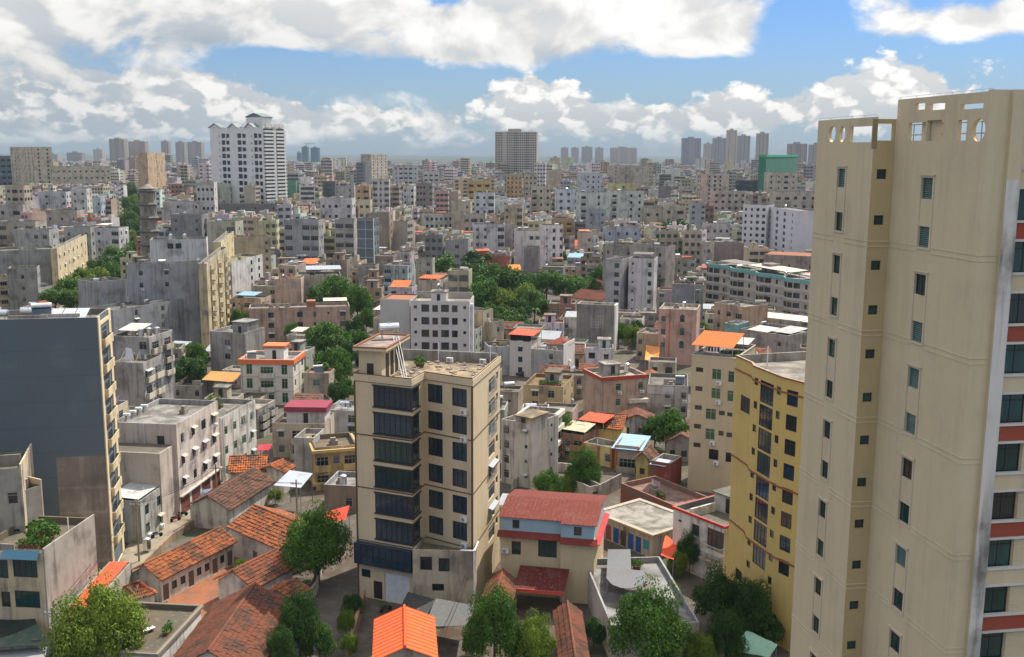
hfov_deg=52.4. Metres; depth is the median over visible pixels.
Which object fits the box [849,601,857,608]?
window
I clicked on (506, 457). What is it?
window
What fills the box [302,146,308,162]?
tower block
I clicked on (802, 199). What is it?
apartment block
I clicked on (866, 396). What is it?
window
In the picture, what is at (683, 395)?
window
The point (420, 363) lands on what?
planter
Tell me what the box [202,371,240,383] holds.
brown roof
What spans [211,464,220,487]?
utility pole
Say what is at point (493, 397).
window
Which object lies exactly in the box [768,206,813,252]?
apartment block
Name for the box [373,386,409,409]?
window
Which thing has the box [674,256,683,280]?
house
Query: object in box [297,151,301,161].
tower block
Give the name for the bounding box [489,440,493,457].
window
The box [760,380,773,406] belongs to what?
window
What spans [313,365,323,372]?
solar heater
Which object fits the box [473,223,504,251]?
apartment block
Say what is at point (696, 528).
window
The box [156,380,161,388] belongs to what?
window
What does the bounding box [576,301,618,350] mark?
apartment block
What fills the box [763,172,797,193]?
apartment block
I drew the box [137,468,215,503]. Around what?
power lines
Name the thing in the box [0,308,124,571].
apartment block
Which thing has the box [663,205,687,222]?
apartment block
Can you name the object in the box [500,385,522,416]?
house
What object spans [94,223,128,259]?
apartment block
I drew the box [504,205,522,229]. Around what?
apartment block
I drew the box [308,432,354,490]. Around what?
town house
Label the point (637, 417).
tiled house
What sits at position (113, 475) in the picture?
window
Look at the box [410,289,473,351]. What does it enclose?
apartment block
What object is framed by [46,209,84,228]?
apartment block
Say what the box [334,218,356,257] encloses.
apartment block
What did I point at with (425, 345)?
window
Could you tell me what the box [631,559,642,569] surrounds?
bush
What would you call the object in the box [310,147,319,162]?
tower block
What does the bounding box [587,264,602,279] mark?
tree
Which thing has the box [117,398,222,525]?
apartment block
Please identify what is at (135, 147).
tower block
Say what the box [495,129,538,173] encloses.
tower block
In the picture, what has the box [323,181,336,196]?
apartment block
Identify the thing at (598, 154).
tower block
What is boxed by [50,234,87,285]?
apartment block
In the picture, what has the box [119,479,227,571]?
lane
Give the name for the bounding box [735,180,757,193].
apartment block
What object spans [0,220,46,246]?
apartment block
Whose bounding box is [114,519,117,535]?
window
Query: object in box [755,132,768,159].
tower block
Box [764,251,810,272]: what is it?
apartment block
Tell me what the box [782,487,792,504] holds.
window
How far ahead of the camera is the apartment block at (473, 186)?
917.64 m
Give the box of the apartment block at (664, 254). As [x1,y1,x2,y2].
[602,242,674,301]
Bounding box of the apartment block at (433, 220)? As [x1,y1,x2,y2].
[421,213,450,229]
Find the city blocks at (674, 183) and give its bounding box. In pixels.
[0,154,815,303]
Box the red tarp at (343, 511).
[324,505,349,544]
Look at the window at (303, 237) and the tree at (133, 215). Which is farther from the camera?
the tree at (133, 215)
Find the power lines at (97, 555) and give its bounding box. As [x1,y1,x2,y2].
[53,504,137,610]
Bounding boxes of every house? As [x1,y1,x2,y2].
[0,514,97,653]
[26,300,54,307]
[41,283,54,307]
[120,251,137,278]
[121,482,164,543]
[125,256,150,296]
[132,525,237,602]
[135,236,140,255]
[136,259,149,262]
[173,582,285,656]
[174,341,191,349]
[185,466,275,530]
[204,384,243,399]
[206,345,210,364]
[213,548,296,599]
[222,365,240,387]
[226,504,328,572]
[227,454,269,477]
[229,290,246,318]
[235,291,270,317]
[238,342,305,404]
[244,392,268,398]
[246,395,277,437]
[251,283,274,303]
[259,458,295,493]
[268,577,312,600]
[271,250,281,261]
[271,255,275,268]
[272,268,277,276]
[272,400,334,458]
[276,257,286,267]
[278,263,304,275]
[280,257,305,271]
[286,327,312,345]
[288,339,314,367]
[293,393,328,399]
[294,428,324,479]
[297,265,340,298]
[302,258,325,271]
[304,368,334,400]
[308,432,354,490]
[309,265,331,271]
[326,252,351,283]
[330,400,354,432]
[345,254,353,258]
[352,266,357,284]
[358,263,378,285]
[360,279,383,301]
[364,269,382,284]
[372,305,379,316]
[373,300,379,307]
[373,315,380,334]
[375,254,396,274]
[378,276,383,284]
[383,263,414,296]
[388,280,416,294]
[394,250,413,262]
[414,252,418,266]
[416,257,434,290]
[418,275,447,291]
[444,280,447,289]
[474,306,492,347]
[474,326,481,351]
[482,568,516,609]
[484,341,509,374]
[486,318,503,341]
[497,489,609,609]
[499,493,507,529]
[500,368,501,384]
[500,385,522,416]
[500,402,507,446]
[501,409,558,487]
[504,321,524,339]
[508,328,541,377]
[513,324,544,336]
[517,405,564,457]
[522,404,548,408]
[523,367,573,403]
[531,337,574,376]
[538,330,567,342]
[539,313,563,335]
[539,364,569,373]
[544,264,564,275]
[544,402,577,420]
[549,294,576,318]
[553,600,589,656]
[560,311,576,338]
[561,412,614,460]
[563,370,583,398]
[565,264,579,275]
[567,253,583,264]
[568,338,587,345]
[572,288,604,306]
[574,345,584,366]
[578,363,598,370]
[580,252,600,277]
[582,360,648,415]
[583,437,615,467]
[584,337,613,363]
[585,263,602,276]
[591,412,629,440]
[593,278,602,290]
[601,248,602,262]
[604,498,672,556]
[612,433,650,473]
[618,309,639,323]
[619,315,644,342]
[620,407,654,435]
[620,476,706,509]
[632,444,658,478]
[637,309,655,327]
[644,369,658,397]
[647,373,688,416]
[648,357,676,373]
[654,322,658,327]
[656,287,671,317]
[658,303,700,365]
[663,430,688,461]
[671,486,729,581]
[672,281,694,303]
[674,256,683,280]
[677,274,702,280]
[682,418,689,428]
[683,258,695,273]
[686,276,703,320]
[691,266,701,274]
[699,265,706,300]
[699,326,704,348]
[703,304,713,321]
[705,311,713,330]
[713,299,767,331]
[724,320,748,332]
[755,299,775,311]
[755,347,771,353]
[767,311,807,327]
[800,344,805,350]
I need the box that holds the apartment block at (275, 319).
[249,297,349,341]
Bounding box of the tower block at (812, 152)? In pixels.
[808,143,816,164]
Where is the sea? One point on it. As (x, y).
(418, 155)
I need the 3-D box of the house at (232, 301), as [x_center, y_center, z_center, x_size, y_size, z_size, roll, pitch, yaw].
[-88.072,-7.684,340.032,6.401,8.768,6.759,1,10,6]
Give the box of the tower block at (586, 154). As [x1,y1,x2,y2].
[581,146,592,162]
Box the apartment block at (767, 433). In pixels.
[727,346,805,651]
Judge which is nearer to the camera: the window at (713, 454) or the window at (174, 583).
the window at (174, 583)
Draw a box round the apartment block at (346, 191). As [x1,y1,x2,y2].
[337,186,355,199]
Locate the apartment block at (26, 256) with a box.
[0,246,52,286]
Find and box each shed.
[58,562,132,632]
[122,580,157,601]
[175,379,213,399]
[324,471,355,512]
[372,604,437,656]
[571,478,601,494]
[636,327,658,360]
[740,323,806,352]
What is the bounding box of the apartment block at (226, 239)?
[213,231,234,258]
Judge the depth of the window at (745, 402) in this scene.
121.84 m
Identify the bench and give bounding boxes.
[137,625,155,632]
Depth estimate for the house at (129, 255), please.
402.16 m
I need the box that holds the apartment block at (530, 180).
[524,174,536,198]
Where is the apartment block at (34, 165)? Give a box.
[10,147,53,185]
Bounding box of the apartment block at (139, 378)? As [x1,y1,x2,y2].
[114,347,165,405]
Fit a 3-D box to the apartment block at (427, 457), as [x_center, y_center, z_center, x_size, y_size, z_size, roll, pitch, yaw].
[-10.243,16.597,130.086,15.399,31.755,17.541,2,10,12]
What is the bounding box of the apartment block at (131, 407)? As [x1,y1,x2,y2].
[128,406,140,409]
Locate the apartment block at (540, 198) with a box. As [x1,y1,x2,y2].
[531,186,550,214]
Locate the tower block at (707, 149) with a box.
[703,142,711,158]
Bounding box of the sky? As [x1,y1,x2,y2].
[0,0,1023,155]
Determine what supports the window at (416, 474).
in the apartment block at (427, 457)
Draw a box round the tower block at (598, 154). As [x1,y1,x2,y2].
[595,147,602,161]
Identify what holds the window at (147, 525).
in the shop house at (150, 514)
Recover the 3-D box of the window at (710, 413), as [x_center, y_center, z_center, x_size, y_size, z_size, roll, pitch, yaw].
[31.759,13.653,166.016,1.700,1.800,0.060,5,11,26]
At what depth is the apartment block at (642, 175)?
1182.71 m
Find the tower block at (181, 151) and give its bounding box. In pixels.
[175,141,187,161]
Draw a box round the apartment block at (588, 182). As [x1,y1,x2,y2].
[576,173,601,191]
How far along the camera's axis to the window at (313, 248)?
464.10 m
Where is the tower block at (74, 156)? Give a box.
[66,151,85,160]
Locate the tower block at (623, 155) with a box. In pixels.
[610,147,636,164]
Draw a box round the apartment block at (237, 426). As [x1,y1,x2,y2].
[212,398,256,481]
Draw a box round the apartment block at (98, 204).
[92,197,105,216]
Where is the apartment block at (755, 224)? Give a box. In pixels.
[742,204,773,245]
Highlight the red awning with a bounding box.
[661,535,675,577]
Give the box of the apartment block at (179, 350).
[174,343,187,380]
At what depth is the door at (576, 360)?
265.92 m
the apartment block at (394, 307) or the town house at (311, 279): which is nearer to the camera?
the apartment block at (394, 307)
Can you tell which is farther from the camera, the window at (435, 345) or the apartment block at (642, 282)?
the apartment block at (642, 282)
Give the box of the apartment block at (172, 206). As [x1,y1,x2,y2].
[162,200,200,222]
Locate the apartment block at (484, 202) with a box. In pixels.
[474,192,494,217]
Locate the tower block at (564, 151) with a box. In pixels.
[561,147,567,161]
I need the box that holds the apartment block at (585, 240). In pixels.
[577,229,592,251]
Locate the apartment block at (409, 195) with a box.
[403,186,415,205]
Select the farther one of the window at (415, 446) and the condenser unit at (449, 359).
the condenser unit at (449, 359)
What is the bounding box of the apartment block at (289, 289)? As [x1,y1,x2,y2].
[274,274,304,302]
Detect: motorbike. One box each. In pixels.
[151,529,162,537]
[170,514,180,521]
[177,509,187,516]
[379,602,391,612]
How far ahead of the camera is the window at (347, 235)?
484.12 m
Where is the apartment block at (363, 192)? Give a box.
[355,186,370,201]
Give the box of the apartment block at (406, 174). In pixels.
[392,165,417,184]
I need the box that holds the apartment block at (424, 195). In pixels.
[416,183,433,208]
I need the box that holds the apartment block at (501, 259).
[489,254,508,269]
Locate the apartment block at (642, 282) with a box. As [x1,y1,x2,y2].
[628,252,657,309]
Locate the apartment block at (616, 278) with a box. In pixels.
[605,255,629,309]
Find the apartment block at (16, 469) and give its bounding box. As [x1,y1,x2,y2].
[0,443,33,532]
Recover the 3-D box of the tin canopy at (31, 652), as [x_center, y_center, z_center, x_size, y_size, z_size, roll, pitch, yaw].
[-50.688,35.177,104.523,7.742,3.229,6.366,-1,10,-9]
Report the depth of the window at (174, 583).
127.90 m
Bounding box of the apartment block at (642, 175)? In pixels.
[630,166,652,186]
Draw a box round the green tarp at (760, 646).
[736,631,777,656]
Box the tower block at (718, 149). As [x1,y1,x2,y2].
[712,137,725,164]
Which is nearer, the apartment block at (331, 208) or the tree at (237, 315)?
the tree at (237, 315)
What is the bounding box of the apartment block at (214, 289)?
[198,247,231,348]
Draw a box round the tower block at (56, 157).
[52,153,61,161]
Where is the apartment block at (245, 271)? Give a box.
[228,254,262,303]
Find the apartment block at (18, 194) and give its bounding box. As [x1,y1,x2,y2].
[5,185,32,203]
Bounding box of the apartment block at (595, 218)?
[586,209,605,232]
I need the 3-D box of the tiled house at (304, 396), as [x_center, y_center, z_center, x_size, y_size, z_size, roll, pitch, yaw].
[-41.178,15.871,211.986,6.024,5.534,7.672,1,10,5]
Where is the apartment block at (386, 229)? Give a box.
[367,212,393,253]
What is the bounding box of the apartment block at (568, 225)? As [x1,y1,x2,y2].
[552,218,573,234]
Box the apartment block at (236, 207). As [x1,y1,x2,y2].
[218,203,274,213]
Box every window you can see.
[0,281,6,285]
[0,560,8,577]
[1,591,10,606]
[7,492,18,503]
[13,560,37,577]
[15,590,40,607]
[102,326,106,338]
[103,351,107,363]
[105,375,109,388]
[107,400,110,413]
[108,424,112,438]
[110,448,113,463]
[111,231,117,235]
[111,471,114,487]
[112,239,118,243]
[113,496,116,511]
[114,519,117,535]
[139,342,146,349]
[145,504,148,514]
[146,522,149,532]
[147,385,151,393]
[152,341,158,348]
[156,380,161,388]
[157,436,164,443]
[164,337,169,343]
[165,349,170,357]
[165,363,171,370]
[167,243,172,248]
[172,580,176,588]
[175,243,180,248]
[180,575,184,583]
[197,567,200,575]
[201,419,205,429]
[205,563,208,571]
[212,435,215,443]
[220,555,223,563]
[225,353,230,359]
[227,227,234,231]
[242,434,245,443]
[246,364,251,373]
[247,378,252,387]
[260,367,272,372]
[261,381,273,386]
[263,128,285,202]
[268,313,273,317]
[278,431,283,436]
[279,445,284,451]
[281,365,286,374]
[282,379,287,388]
[282,393,287,402]
[285,225,291,229]
[286,246,292,250]
[292,431,300,437]
[297,312,302,316]
[302,225,308,229]
[302,236,309,239]
[303,246,309,250]
[311,225,317,229]
[311,246,317,250]
[313,380,319,385]
[317,457,327,465]
[317,475,328,482]
[333,455,339,463]
[335,224,342,227]
[336,233,343,237]
[336,243,343,246]
[344,455,354,463]
[345,224,352,227]
[345,233,352,237]
[345,243,352,247]
[345,498,352,506]
[348,415,353,422]
[348,426,353,431]
[362,569,369,577]
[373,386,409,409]
[374,413,410,437]
[374,440,410,464]
[375,467,410,490]
[375,493,411,517]
[376,519,411,543]
[413,386,418,408]
[413,414,418,435]
[413,441,418,463]
[413,467,419,489]
[414,493,419,515]
[414,520,419,542]
[421,304,428,311]
[421,317,428,323]
[422,330,428,336]
[422,342,428,348]
[428,384,441,403]
[428,410,442,430]
[428,437,442,456]
[429,463,442,483]
[429,489,442,509]
[429,515,442,535]
[432,305,437,311]
[432,318,437,323]
[433,330,437,336]
[433,343,437,348]
[441,305,448,311]
[441,317,448,324]
[441,330,448,336]
[441,342,448,349]
[452,305,457,311]
[452,318,457,324]
[452,331,457,336]
[452,343,457,349]
[453,388,466,407]
[453,415,466,434]
[453,442,466,461]
[453,468,466,488]
[453,495,466,514]
[453,521,466,540]
[489,376,493,392]
[489,397,493,414]
[489,419,493,435]
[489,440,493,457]
[489,466,493,478]
[489,481,493,499]
[489,509,493,519]
[489,522,493,540]
[498,227,503,231]
[498,242,503,246]
[504,425,508,433]
[504,440,508,448]
[504,455,508,462]
[504,469,508,477]
[512,541,520,554]
[532,391,537,396]
[538,540,556,557]
[548,390,553,397]
[551,309,558,312]
[574,440,581,445]
[576,378,580,384]
[589,353,594,358]
[615,399,619,405]
[616,384,620,390]
[619,458,634,467]
[638,382,642,388]
[648,316,653,320]
[665,367,671,372]
[680,406,685,412]
[681,392,685,398]
[681,451,686,456]
[692,524,698,536]
[694,424,700,428]
[695,386,702,390]
[695,405,701,409]
[696,367,702,371]
[705,428,714,439]
[706,408,715,419]
[707,527,723,553]
[709,449,718,459]
[711,388,720,398]
[712,369,720,379]
[726,452,730,461]
[727,390,733,401]
[728,371,734,382]
[735,314,741,318]
[738,273,743,277]
[738,282,743,286]
[741,394,749,413]
[753,545,765,570]
[754,520,766,547]
[755,497,767,524]
[756,476,768,500]
[757,451,769,477]
[758,427,771,454]
[759,404,772,430]
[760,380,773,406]
[764,287,770,292]
[765,278,770,282]
[778,558,788,576]
[780,535,790,552]
[781,511,791,529]
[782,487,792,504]
[783,463,793,481]
[784,439,795,456]
[786,414,796,431]
[787,389,797,407]
[792,303,798,307]
[793,283,799,288]
[793,293,799,297]
[814,615,818,632]
[816,577,820,594]
[818,539,823,557]
[820,500,825,517]
[822,460,827,478]
[825,420,829,438]
[827,380,832,397]
[829,339,834,356]
[832,297,837,315]
[834,255,839,272]
[836,212,842,230]
[839,169,844,186]
[847,641,854,648]
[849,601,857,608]
[852,560,860,568]
[854,519,862,527]
[857,478,865,485]
[860,435,868,443]
[862,393,870,401]
[865,349,873,357]
[868,305,876,313]
[871,261,879,269]
[874,216,882,224]
[876,170,885,178]
[891,631,899,653]
[894,588,902,610]
[897,545,905,567]
[900,501,908,523]
[903,457,912,479]
[906,412,915,434]
[909,367,918,388]
[912,321,922,342]
[916,274,925,295]
[919,226,928,247]
[922,178,932,198]
[980,632,1002,656]
[983,586,1006,612]
[987,539,1011,566]
[991,492,1015,519]
[996,443,1019,471]
[1000,394,1023,422]
[1004,344,1023,373]
[1008,293,1023,322]
[1013,242,1023,271]
[1017,189,1023,219]
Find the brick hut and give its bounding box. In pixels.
[650,453,681,483]
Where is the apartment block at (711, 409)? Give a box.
[687,330,755,492]
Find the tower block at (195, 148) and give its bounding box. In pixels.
[187,141,204,158]
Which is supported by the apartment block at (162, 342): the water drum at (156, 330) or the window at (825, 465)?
the water drum at (156, 330)
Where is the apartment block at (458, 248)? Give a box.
[446,238,470,267]
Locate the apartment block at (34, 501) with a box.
[25,476,43,522]
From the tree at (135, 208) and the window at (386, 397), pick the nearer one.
the window at (386, 397)
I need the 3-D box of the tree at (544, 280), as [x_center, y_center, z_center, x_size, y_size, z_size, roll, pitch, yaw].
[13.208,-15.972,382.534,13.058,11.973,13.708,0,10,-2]
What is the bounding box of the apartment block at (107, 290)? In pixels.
[77,276,127,307]
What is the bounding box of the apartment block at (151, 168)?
[137,152,165,189]
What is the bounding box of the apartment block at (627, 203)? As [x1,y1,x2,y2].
[606,190,643,222]
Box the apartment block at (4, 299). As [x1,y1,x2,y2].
[0,274,9,309]
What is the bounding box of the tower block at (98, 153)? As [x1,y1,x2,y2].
[93,148,105,160]
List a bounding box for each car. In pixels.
[199,489,211,496]
[516,371,523,376]
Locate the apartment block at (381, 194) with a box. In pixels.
[372,179,389,210]
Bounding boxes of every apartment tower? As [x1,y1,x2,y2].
[208,113,287,202]
[790,88,1023,656]
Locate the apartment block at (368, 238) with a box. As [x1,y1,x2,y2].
[357,217,378,262]
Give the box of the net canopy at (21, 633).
[0,619,49,655]
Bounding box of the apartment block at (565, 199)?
[555,189,579,212]
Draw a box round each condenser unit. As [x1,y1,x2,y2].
[446,357,452,362]
[479,359,485,364]
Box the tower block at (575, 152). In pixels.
[571,147,578,162]
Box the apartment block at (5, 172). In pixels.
[0,156,11,184]
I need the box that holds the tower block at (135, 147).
[128,140,148,156]
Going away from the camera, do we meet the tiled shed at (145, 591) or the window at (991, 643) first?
the window at (991, 643)
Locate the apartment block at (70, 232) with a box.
[64,226,99,262]
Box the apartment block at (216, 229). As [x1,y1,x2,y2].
[206,220,243,255]
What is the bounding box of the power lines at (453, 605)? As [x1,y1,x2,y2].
[440,576,467,631]
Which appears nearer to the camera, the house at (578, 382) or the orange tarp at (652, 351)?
the house at (578, 382)
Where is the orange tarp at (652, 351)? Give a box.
[645,345,659,362]
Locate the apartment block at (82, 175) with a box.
[53,166,110,185]
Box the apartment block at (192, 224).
[170,213,209,236]
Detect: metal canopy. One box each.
[48,308,89,317]
[274,470,312,516]
[606,549,645,593]
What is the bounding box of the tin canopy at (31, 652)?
[0,647,46,656]
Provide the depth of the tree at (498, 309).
316.38 m
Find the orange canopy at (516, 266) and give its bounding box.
[508,264,520,271]
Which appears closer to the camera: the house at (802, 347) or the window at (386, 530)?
the window at (386, 530)
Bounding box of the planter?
[414,356,426,367]
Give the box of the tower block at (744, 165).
[735,161,750,171]
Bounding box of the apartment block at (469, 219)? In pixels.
[463,213,486,233]
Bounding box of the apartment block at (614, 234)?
[603,227,639,241]
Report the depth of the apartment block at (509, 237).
517.67 m
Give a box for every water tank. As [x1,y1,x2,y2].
[0,309,9,318]
[20,307,31,314]
[339,401,349,405]
[378,322,399,339]
[503,381,514,389]
[525,403,536,406]
[538,344,546,348]
[570,365,575,371]
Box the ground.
[0,152,807,656]
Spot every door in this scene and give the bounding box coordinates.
[163,583,168,600]
[188,570,193,586]
[212,558,217,573]
[227,550,232,565]
[575,359,578,366]
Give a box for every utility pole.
[44,607,55,656]
[130,500,141,561]
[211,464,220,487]
[291,479,301,514]
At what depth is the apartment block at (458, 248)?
480.88 m
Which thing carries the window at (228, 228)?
in the apartment block at (216, 229)
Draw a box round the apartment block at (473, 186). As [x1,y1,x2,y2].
[467,180,490,198]
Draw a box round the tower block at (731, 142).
[725,129,736,165]
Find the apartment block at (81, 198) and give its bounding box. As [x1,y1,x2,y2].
[70,188,92,213]
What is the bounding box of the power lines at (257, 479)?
[215,467,294,482]
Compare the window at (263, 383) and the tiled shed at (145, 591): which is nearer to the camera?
the tiled shed at (145, 591)
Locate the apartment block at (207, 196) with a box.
[196,182,217,212]
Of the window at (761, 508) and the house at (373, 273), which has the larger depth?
the house at (373, 273)
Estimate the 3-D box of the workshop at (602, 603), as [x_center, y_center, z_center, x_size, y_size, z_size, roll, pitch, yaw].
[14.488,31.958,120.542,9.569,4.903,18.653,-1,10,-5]
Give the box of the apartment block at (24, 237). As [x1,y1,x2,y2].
[14,228,58,246]
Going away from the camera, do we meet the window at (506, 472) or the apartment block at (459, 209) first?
the window at (506, 472)
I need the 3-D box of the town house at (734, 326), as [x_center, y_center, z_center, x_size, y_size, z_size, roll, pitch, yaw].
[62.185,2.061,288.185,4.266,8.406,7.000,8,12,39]
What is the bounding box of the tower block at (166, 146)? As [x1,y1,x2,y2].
[161,140,170,154]
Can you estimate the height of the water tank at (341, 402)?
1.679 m
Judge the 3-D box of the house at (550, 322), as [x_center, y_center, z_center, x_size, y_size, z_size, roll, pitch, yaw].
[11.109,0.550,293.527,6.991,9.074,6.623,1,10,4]
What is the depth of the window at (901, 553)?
69.22 m
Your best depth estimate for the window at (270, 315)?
298.26 m
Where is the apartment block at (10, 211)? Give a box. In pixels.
[0,204,32,220]
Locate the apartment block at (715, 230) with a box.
[702,223,729,240]
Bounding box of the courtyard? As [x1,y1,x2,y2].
[167,556,240,618]
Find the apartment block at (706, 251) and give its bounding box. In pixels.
[699,242,713,264]
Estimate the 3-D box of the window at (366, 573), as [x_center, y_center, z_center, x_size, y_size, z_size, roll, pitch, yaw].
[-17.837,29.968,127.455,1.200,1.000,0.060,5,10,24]
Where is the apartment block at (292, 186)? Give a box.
[286,180,297,198]
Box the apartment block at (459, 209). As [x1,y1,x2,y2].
[451,201,471,229]
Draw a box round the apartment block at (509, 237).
[504,223,513,250]
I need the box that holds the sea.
[0,152,807,157]
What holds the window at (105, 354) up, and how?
in the apartment block at (58, 405)
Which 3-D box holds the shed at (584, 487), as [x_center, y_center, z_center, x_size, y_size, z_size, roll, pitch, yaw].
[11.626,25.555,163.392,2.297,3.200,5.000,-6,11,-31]
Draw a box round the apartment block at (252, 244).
[234,234,271,277]
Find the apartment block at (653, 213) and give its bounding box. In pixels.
[642,205,676,224]
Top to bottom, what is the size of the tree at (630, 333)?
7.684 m
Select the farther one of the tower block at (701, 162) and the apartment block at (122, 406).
the tower block at (701, 162)
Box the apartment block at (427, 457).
[352,333,500,610]
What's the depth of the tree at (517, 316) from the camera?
315.19 m
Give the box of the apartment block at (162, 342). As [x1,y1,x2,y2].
[112,323,175,398]
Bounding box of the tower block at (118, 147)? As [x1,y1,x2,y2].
[109,138,127,161]
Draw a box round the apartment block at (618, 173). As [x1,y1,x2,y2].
[607,165,633,182]
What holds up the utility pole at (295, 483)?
on the ground
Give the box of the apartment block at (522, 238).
[514,229,539,271]
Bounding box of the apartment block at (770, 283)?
[705,259,809,314]
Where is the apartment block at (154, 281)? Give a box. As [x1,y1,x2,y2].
[126,261,203,345]
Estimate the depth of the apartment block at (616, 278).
330.72 m
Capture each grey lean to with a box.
[401,592,434,613]
[430,598,472,626]
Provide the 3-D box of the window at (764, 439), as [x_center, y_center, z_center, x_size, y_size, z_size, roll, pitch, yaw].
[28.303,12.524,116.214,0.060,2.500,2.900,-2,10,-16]
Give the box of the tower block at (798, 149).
[787,142,807,163]
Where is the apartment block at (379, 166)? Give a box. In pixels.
[361,154,387,180]
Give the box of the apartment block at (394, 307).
[380,293,416,348]
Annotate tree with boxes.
[38,286,73,308]
[39,568,152,656]
[52,277,77,302]
[66,266,110,279]
[67,288,78,307]
[85,254,119,268]
[97,245,130,263]
[101,261,120,277]
[117,213,125,225]
[119,196,128,207]
[121,210,139,225]
[124,202,139,215]
[124,219,139,235]
[124,241,135,256]
[126,182,137,191]
[126,193,139,205]
[127,186,136,197]
[129,229,138,242]
[175,356,207,382]
[185,341,209,363]
[206,394,219,399]
[228,308,245,325]
[232,558,245,567]
[265,623,298,656]
[267,489,283,503]
[275,580,321,656]
[278,496,353,585]
[283,321,297,339]
[301,620,336,656]
[304,285,331,302]
[305,320,351,351]
[307,336,324,358]
[313,346,353,383]
[316,275,356,301]
[327,381,350,402]
[335,374,353,398]
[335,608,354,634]
[338,631,358,656]
[339,340,358,372]
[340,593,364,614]
[342,284,373,317]
[343,315,365,334]
[347,329,370,344]
[358,308,374,333]
[435,253,456,272]
[457,261,488,281]
[460,250,492,264]
[461,579,522,656]
[461,633,473,656]
[468,277,502,307]
[472,263,520,291]
[484,303,510,320]
[489,287,515,309]
[494,267,536,295]
[496,307,532,323]
[505,297,532,319]
[510,642,532,656]
[511,606,556,656]
[513,282,540,299]
[522,288,549,316]
[524,273,542,290]
[528,469,565,491]
[530,269,565,299]
[531,307,541,323]
[536,300,550,317]
[549,274,589,295]
[559,474,574,492]
[561,411,577,450]
[563,250,567,261]
[564,443,601,490]
[579,276,600,289]
[584,616,605,649]
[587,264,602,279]
[606,574,692,656]
[617,322,627,346]
[623,324,639,350]
[631,320,644,327]
[641,414,656,447]
[648,406,688,444]
[660,219,688,228]
[666,550,688,578]
[676,526,701,572]
[681,630,717,656]
[690,559,744,623]
[700,321,710,330]
[704,606,749,656]
[726,576,771,634]
[749,614,785,642]
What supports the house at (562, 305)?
on the ground
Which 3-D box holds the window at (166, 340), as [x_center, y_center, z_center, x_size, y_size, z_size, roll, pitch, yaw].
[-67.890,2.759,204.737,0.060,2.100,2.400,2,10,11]
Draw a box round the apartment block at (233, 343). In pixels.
[210,318,264,370]
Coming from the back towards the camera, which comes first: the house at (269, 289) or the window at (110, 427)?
the house at (269, 289)
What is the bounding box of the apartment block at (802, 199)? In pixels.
[769,191,814,209]
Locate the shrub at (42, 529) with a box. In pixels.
[23,516,60,541]
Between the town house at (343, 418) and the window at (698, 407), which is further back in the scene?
the town house at (343, 418)
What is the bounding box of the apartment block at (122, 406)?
[116,396,128,418]
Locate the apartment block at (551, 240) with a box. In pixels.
[540,224,562,267]
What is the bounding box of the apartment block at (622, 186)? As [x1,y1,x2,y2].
[607,183,636,189]
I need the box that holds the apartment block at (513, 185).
[506,175,521,197]
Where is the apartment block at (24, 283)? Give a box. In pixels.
[7,265,40,309]
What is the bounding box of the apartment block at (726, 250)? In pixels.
[710,241,743,261]
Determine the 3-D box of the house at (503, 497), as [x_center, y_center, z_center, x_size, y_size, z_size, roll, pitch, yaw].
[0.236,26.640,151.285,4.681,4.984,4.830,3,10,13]
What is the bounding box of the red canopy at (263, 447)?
[256,444,271,456]
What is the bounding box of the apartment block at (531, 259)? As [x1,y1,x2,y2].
[524,246,539,272]
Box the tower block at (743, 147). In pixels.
[736,134,750,162]
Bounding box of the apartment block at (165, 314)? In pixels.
[88,298,184,341]
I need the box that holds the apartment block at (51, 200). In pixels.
[38,191,70,210]
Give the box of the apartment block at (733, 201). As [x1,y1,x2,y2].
[711,191,745,213]
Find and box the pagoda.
[138,178,159,258]
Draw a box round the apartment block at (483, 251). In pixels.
[475,249,490,264]
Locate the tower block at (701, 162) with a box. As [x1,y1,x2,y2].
[695,157,713,169]
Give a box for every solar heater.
[31,302,51,314]
[247,351,255,358]
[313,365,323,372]
[675,375,684,384]
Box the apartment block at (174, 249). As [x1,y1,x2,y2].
[150,236,207,261]
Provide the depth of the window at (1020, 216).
60.35 m
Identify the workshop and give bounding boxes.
[84,602,203,656]
[588,556,698,656]
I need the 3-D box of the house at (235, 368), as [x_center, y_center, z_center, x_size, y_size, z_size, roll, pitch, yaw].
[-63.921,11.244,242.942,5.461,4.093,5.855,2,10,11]
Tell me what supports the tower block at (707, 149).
on the ground
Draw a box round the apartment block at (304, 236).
[284,219,323,257]
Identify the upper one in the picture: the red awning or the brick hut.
the brick hut
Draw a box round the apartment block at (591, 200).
[576,192,609,220]
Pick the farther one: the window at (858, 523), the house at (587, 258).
the house at (587, 258)
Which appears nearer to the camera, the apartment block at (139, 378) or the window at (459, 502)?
the window at (459, 502)
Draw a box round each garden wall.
[139,520,193,566]
[307,568,322,600]
[345,590,365,656]
[511,463,572,488]
[601,473,621,494]
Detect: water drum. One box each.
[25,477,28,488]
[138,328,143,336]
[142,537,150,552]
[146,327,151,336]
[154,327,159,334]
[339,474,346,484]
[624,362,629,371]
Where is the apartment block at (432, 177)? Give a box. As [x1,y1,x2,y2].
[423,172,438,184]
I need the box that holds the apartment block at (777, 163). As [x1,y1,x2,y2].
[757,155,797,191]
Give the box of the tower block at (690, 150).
[681,137,700,165]
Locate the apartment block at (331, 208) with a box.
[320,197,355,221]
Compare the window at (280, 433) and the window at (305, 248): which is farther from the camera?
the window at (305, 248)
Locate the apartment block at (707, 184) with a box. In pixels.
[696,174,728,204]
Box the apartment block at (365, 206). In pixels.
[358,199,371,217]

